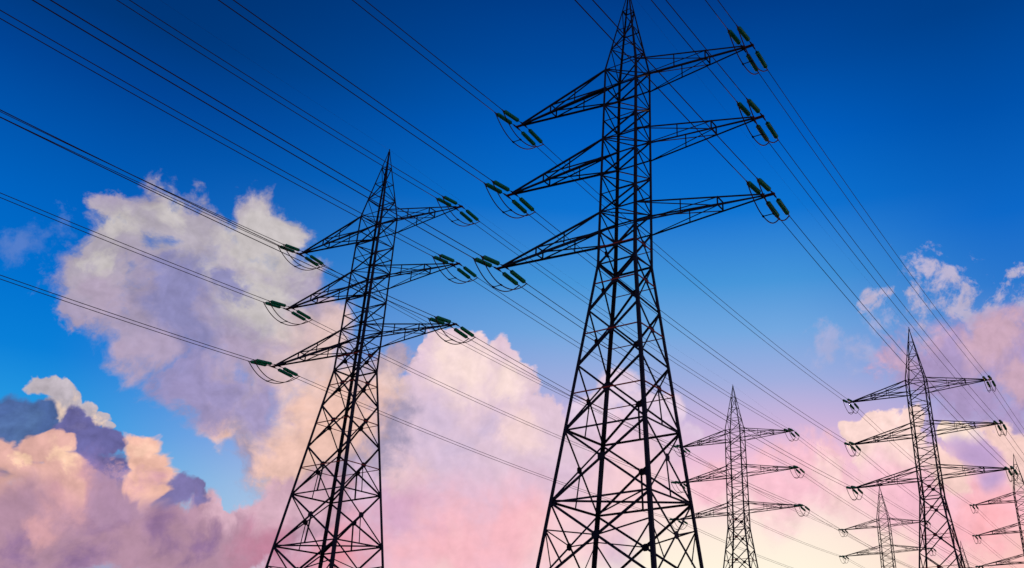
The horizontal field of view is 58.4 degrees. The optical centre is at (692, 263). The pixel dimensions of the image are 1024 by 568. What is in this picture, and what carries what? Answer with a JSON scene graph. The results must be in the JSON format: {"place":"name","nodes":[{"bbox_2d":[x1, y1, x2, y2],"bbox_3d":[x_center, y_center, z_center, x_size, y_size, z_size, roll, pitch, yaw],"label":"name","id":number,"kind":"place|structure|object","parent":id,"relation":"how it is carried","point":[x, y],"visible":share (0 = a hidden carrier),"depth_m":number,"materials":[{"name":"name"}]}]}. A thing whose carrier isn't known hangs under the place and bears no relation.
{"place":"outdoors","nodes":[
{"label":"outdoors","id":0,"kind":"place"},
{"bbox_2d":[0,0,1023,567],"label":"sky","id":1,"kind":"structure","parent":0,"point":[123,444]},
{"bbox_3d":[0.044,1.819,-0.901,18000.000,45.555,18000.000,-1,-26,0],"label":"ground","id":2,"kind":"structure","parent":0,"visible":0},
{"bbox_2d":[248,149,479,567],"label":"pylon","id":3,"kind":"object","parent":2,"relation":"on","point":[439,321],"visible":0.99,"depth_m":77.99,"materials":[{"name":"metal"}]},
{"bbox_2d":[1,279,247,360],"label":"power cable","id":4,"kind":"object","parent":3,"relation":"attached to","point":[119,319],"visible":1,"depth_m":71.41,"materials":[{"name":"black metal"}]},
{"bbox_2d":[0,275,252,359],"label":"power cable","id":5,"kind":"object","parent":3,"relation":"attached to","point":[121,316],"visible":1,"depth_m":70.83,"materials":[{"name":"black metal"}]},
{"bbox_2d":[0,197,261,301],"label":"power cable","id":6,"kind":"object","parent":3,"relation":"attached to","point":[125,248],"visible":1,"depth_m":72.83,"materials":[{"name":"black metal"}]},
{"bbox_2d":[1,193,267,300],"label":"power cable","id":7,"kind":"object","parent":3,"relation":"attached to","point":[128,245],"visible":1,"depth_m":72.19,"materials":[{"name":"black metal"}]},
{"bbox_2d":[2,117,277,245],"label":"power cable","id":8,"kind":"object","parent":3,"relation":"attached to","point":[138,182],"visible":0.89,"depth_m":74.76,"materials":[{"name":"black metal"}]},
{"bbox_2d":[0,111,281,243],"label":"power cable","id":9,"kind":"object","parent":3,"relation":"attached to","point":[138,177],"visible":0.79,"depth_m":75.92,"materials":[{"name":"black metal"}]},
{"bbox_2d":[0,117,427,317],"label":"power cable","id":10,"kind":"object","parent":3,"relation":"attached to","point":[199,213],"visible":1,"depth_m":56.50,"materials":[{"name":"black metal"}]},
{"bbox_2d":[0,18,431,255],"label":"power cable","id":11,"kind":"object","parent":3,"relation":"attached to","point":[198,130],"visible":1,"depth_m":58.23,"materials":[{"name":"black metal"}]},
{"bbox_2d":[0,109,432,315],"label":"power cable","id":12,"kind":"object","parent":3,"relation":"attached to","point":[197,206],"visible":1,"depth_m":55.71,"materials":[{"name":"black metal"}]},
{"bbox_2d":[0,10,437,253],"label":"power cable","id":13,"kind":"object","parent":3,"relation":"attached to","point":[203,126],"visible":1,"depth_m":57.85,"materials":[{"name":"black metal"}]},
{"bbox_2d":[117,0,435,197],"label":"power cable","id":14,"kind":"object","parent":3,"relation":"attached to","point":[266,94],"visible":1,"depth_m":64.37,"materials":[{"name":"black metal"}]},
{"bbox_2d":[129,0,441,195],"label":"power cable","id":15,"kind":"object","parent":3,"relation":"attached to","point":[277,94],"visible":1,"depth_m":64.36,"materials":[{"name":"black metal"}]},
{"bbox_2d":[296,378,663,517],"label":"power cable","id":16,"kind":"object","parent":3,"relation":"attached to","point":[450,442],"visible":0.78,"depth_m":101.09,"materials":[{"name":"black metal"}]},
{"bbox_2d":[301,377,672,518],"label":"power cable","id":17,"kind":"object","parent":3,"relation":"attached to","point":[459,443],"visible":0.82,"depth_m":101.11,"materials":[{"name":"black metal"}]},
{"bbox_2d":[310,322,666,480],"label":"power cable","id":18,"kind":"object","parent":3,"relation":"attached to","point":[473,400],"visible":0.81,"depth_m":105.31,"materials":[{"name":"black metal"}]},
{"bbox_2d":[321,267,662,441],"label":"power cable","id":19,"kind":"object","parent":3,"relation":"attached to","point":[479,353],"visible":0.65,"depth_m":109.75,"materials":[{"name":"black metal"}]},
{"bbox_2d":[313,320,674,481],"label":"power cable","id":20,"kind":"object","parent":3,"relation":"attached to","point":[470,396],"visible":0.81,"depth_m":104.16,"materials":[{"name":"black metal"}]},
{"bbox_2d":[326,266,672,443],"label":"power cable","id":21,"kind":"object","parent":3,"relation":"attached to","point":[487,354],"visible":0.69,"depth_m":108.83,"materials":[{"name":"black metal"}]},
{"bbox_2d":[475,224,782,428],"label":"power cable","id":22,"kind":"object","parent":3,"relation":"attached to","point":[614,322],"visible":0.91,"depth_m":99.53,"materials":[{"name":"black metal"}]},
{"bbox_2d":[470,339,792,504],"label":"power cable","id":23,"kind":"object","parent":3,"relation":"attached to","point":[612,418],"visible":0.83,"depth_m":92.04,"materials":[{"name":"black metal"}]},
{"bbox_2d":[474,281,788,466],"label":"power cable","id":24,"kind":"object","parent":3,"relation":"attached to","point":[617,371],"visible":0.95,"depth_m":96.12,"materials":[{"name":"black metal"}]},
{"bbox_2d":[482,223,786,427],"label":"power cable","id":25,"kind":"object","parent":3,"relation":"attached to","point":[622,323],"visible":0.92,"depth_m":100.89,"materials":[{"name":"black metal"}]},
{"bbox_2d":[478,278,792,465],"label":"power cable","id":26,"kind":"object","parent":3,"relation":"attached to","point":[614,365],"visible":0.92,"depth_m":94.17,"materials":[{"name":"black metal"}]},
{"bbox_2d":[477,338,795,503],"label":"power cable","id":27,"kind":"object","parent":3,"relation":"attached to","point":[617,417],"visible":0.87,"depth_m":92.81,"materials":[{"name":"black metal"}]},
{"bbox_2d":[472,0,789,567],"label":"pylon","id":28,"kind":"object","parent":2,"relation":"on","point":[615,275],"visible":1,"depth_m":55.78,"materials":[{"name":"metal"}]},
{"bbox_2d":[32,0,472,257],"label":"power cable","id":29,"kind":"object","parent":28,"relation":"attached to","point":[236,121],"visible":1,"depth_m":45.19,"materials":[{"name":"black metal"}]},
{"bbox_2d":[50,0,480,255],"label":"power cable","id":30,"kind":"object","parent":28,"relation":"attached to","point":[249,119],"visible":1,"depth_m":45.17,"materials":[{"name":"black metal"}]},
{"bbox_2d":[218,0,483,182],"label":"power cable","id":31,"kind":"object","parent":28,"relation":"attached to","point":[343,86],"visible":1,"depth_m":52.04,"materials":[{"name":"black metal"}]},
{"bbox_2d":[233,0,491,180],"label":"power cable","id":32,"kind":"object","parent":28,"relation":"attached to","point":[356,86],"visible":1,"depth_m":52.06,"materials":[{"name":"black metal"}]},
{"bbox_2d":[352,0,494,112],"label":"power cable","id":33,"kind":"object","parent":28,"relation":"attached to","point":[422,55],"visible":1,"depth_m":58.63,"materials":[{"name":"black metal"}]},
{"bbox_2d":[365,0,501,109],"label":"power cable","id":34,"kind":"object","parent":28,"relation":"attached to","point":[431,53],"visible":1,"depth_m":58.50,"materials":[{"name":"black metal"}]},
{"bbox_2d":[575,0,745,180],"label":"power cable","id":35,"kind":"object","parent":28,"relation":"attached to","point":[656,86],"visible":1,"depth_m":43.35,"materials":[{"name":"black metal"}]},
{"bbox_2d":[592,0,756,177],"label":"power cable","id":36,"kind":"object","parent":28,"relation":"attached to","point":[670,84],"visible":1,"depth_m":43.33,"materials":[{"name":"black metal"}]},
{"bbox_2d":[520,286,844,486],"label":"power cable","id":37,"kind":"object","parent":28,"relation":"attached to","point":[674,388],"visible":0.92,"depth_m":81.16,"materials":[{"name":"black metal"}]},
{"bbox_2d":[527,284,839,480],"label":"power cable","id":38,"kind":"object","parent":28,"relation":"attached to","point":[673,382],"visible":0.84,"depth_m":79.76,"materials":[{"name":"black metal"}]},
{"bbox_2d":[529,215,843,442],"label":"power cable","id":39,"kind":"object","parent":28,"relation":"attached to","point":[683,333],"visible":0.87,"depth_m":84.64,"materials":[{"name":"black metal"}]},
{"bbox_2d":[537,147,840,398],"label":"power cable","id":40,"kind":"object","parent":28,"relation":"attached to","point":[686,277],"visible":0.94,"depth_m":87.55,"materials":[{"name":"black metal"}]},
{"bbox_2d":[537,213,847,441],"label":"power cable","id":41,"kind":"object","parent":28,"relation":"attached to","point":[687,330],"visible":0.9,"depth_m":83.97,"materials":[{"name":"black metal"}]},
{"bbox_2d":[651,0,736,101],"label":"power cable","id":42,"kind":"object","parent":28,"relation":"attached to","point":[693,50],"visible":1,"depth_m":49.84,"materials":[{"name":"black metal"}]},
{"bbox_2d":[544,145,846,398],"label":"power cable","id":43,"kind":"object","parent":28,"relation":"attached to","point":[694,277],"visible":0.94,"depth_m":87.66,"materials":[{"name":"black metal"}]},
{"bbox_2d":[666,0,746,98],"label":"power cable","id":44,"kind":"object","parent":28,"relation":"attached to","point":[705,48],"visible":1,"depth_m":49.79,"materials":[{"name":"black metal"}]},
{"bbox_2d":[759,73,979,372],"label":"power cable","id":45,"kind":"object","parent":28,"relation":"attached to","point":[855,209],"visible":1,"depth_m":75.04,"materials":[{"name":"black metal"}]},
{"bbox_2d":[768,71,986,373],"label":"power cable","id":46,"kind":"object","parent":28,"relation":"attached to","point":[865,211],"visible":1,"depth_m":75.10,"materials":[{"name":"black metal"}]},
{"bbox_2d":[769,143,992,419],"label":"power cable","id":47,"kind":"object","parent":28,"relation":"attached to","point":[867,270],"visible":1,"depth_m":71.94,"materials":[{"name":"black metal"}]},
{"bbox_2d":[779,141,998,419],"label":"power cable","id":48,"kind":"object","parent":28,"relation":"attached to","point":[875,269],"visible":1,"depth_m":71.73,"materials":[{"name":"black metal"}]},
{"bbox_2d":[782,222,998,461],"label":"power cable","id":49,"kind":"object","parent":28,"relation":"attached to","point":[872,327],"visible":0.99,"depth_m":67.92,"materials":[{"name":"black metal"}]},
{"bbox_2d":[790,217,1010,466],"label":"power cable","id":50,"kind":"object","parent":28,"relation":"attached to","point":[881,326],"visible":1,"depth_m":67.85,"materials":[{"name":"black metal"}]},
{"bbox_2d":[669,386,809,567],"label":"pylon","id":51,"kind":"object","parent":2,"relation":"on","point":[699,514],"visible":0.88,"depth_m":140.07,"materials":[{"name":"metal"}]},
{"bbox_2d":[689,454,835,528],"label":"power cable","id":52,"kind":"object","parent":51,"relation":"attached to","point":[757,492],"visible":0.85,"depth_m":170.71,"materials":[{"name":"black metal"}]},
{"bbox_2d":[691,491,836,555],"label":"power cable","id":53,"kind":"object","parent":51,"relation":"attached to","point":[764,527],"visible":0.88,"depth_m":172.18,"materials":[{"name":"black metal"}]},
{"bbox_2d":[690,488,840,555],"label":"power cable","id":54,"kind":"object","parent":51,"relation":"attached to","point":[766,526],"visible":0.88,"depth_m":172.52,"materials":[{"name":"black metal"}]},
{"bbox_2d":[797,438,915,517],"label":"power cable","id":55,"kind":"object","parent":51,"relation":"attached to","point":[853,479],"visible":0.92,"depth_m":160.05,"materials":[{"name":"black metal"}]},
{"bbox_2d":[806,511,910,567],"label":"power cable","id":56,"kind":"object","parent":51,"relation":"attached to","point":[857,541],"visible":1,"depth_m":154.48,"materials":[{"name":"black metal"}]},
{"bbox_2d":[803,439,915,515],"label":"power cable","id":57,"kind":"object","parent":51,"relation":"attached to","point":[853,476],"visible":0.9,"depth_m":159.73,"materials":[{"name":"black metal"}]},
{"bbox_2d":[811,511,914,567],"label":"power cable","id":58,"kind":"object","parent":51,"relation":"attached to","point":[856,538],"visible":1,"depth_m":150.08,"materials":[{"name":"black metal"}]},
{"bbox_2d":[806,477,927,548],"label":"power cable","id":59,"kind":"object","parent":51,"relation":"attached to","point":[866,516],"visible":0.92,"depth_m":163.68,"materials":[{"name":"black metal"}]},
{"bbox_2d":[805,473,929,547],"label":"power cable","id":60,"kind":"object","parent":51,"relation":"attached to","point":[867,514],"visible":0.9,"depth_m":160.61,"materials":[{"name":"black metal"}]},
{"bbox_2d":[838,486,935,567],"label":"pylon","id":61,"kind":"object","parent":2,"relation":"on","point":[881,545],"visible":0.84,"depth_m":201.75,"materials":[{"name":"metal"}]},
{"bbox_2d":[842,328,1017,567],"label":"pylon","id":62,"kind":"object","parent":2,"relation":"on","point":[940,483],"visible":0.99,"depth_m":115.21,"materials":[{"name":"metal"}]},
{"bbox_2d":[855,410,967,503],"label":"power cable","id":63,"kind":"object","parent":62,"relation":"attached to","point":[901,452],"visible":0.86,"depth_m":140.63,"materials":[{"name":"black metal"}]},
{"bbox_2d":[856,451,972,535],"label":"power cable","id":64,"kind":"object","parent":62,"relation":"attached to","point":[907,492],"visible":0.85,"depth_m":139.46,"materials":[{"name":"black metal"}]},
{"bbox_2d":[859,409,971,503],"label":"power cable","id":65,"kind":"object","parent":62,"relation":"attached to","point":[913,458],"visible":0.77,"depth_m":141.54,"materials":[{"name":"black metal"}]},
{"bbox_2d":[858,494,975,566],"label":"power cable","id":66,"kind":"object","parent":62,"relation":"attached to","point":[908,529],"visible":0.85,"depth_m":135.15,"materials":[{"name":"black metal"}]},
{"bbox_2d":[865,454,974,534],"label":"power cable","id":67,"kind":"object","parent":62,"relation":"attached to","point":[910,491],"visible":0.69,"depth_m":138.89,"materials":[{"name":"black metal"}]},
{"bbox_2d":[865,495,977,565],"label":"power cable","id":68,"kind":"object","parent":62,"relation":"attached to","point":[916,531],"visible":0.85,"depth_m":136.61,"materials":[{"name":"black metal"}]},
{"bbox_2d":[959,541,973,567],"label":"pylon","id":69,"kind":"object","parent":2,"relation":"on","point":[963,556],"visible":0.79,"depth_m":263.99,"materials":[{"name":"metal"}]},
{"bbox_2d":[969,453,1023,567],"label":"pylon","id":70,"kind":"object","parent":2,"relation":"on","point":[997,501],"visible":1,"depth_m":174.89,"materials":[{"name":"metal"}]}
]}

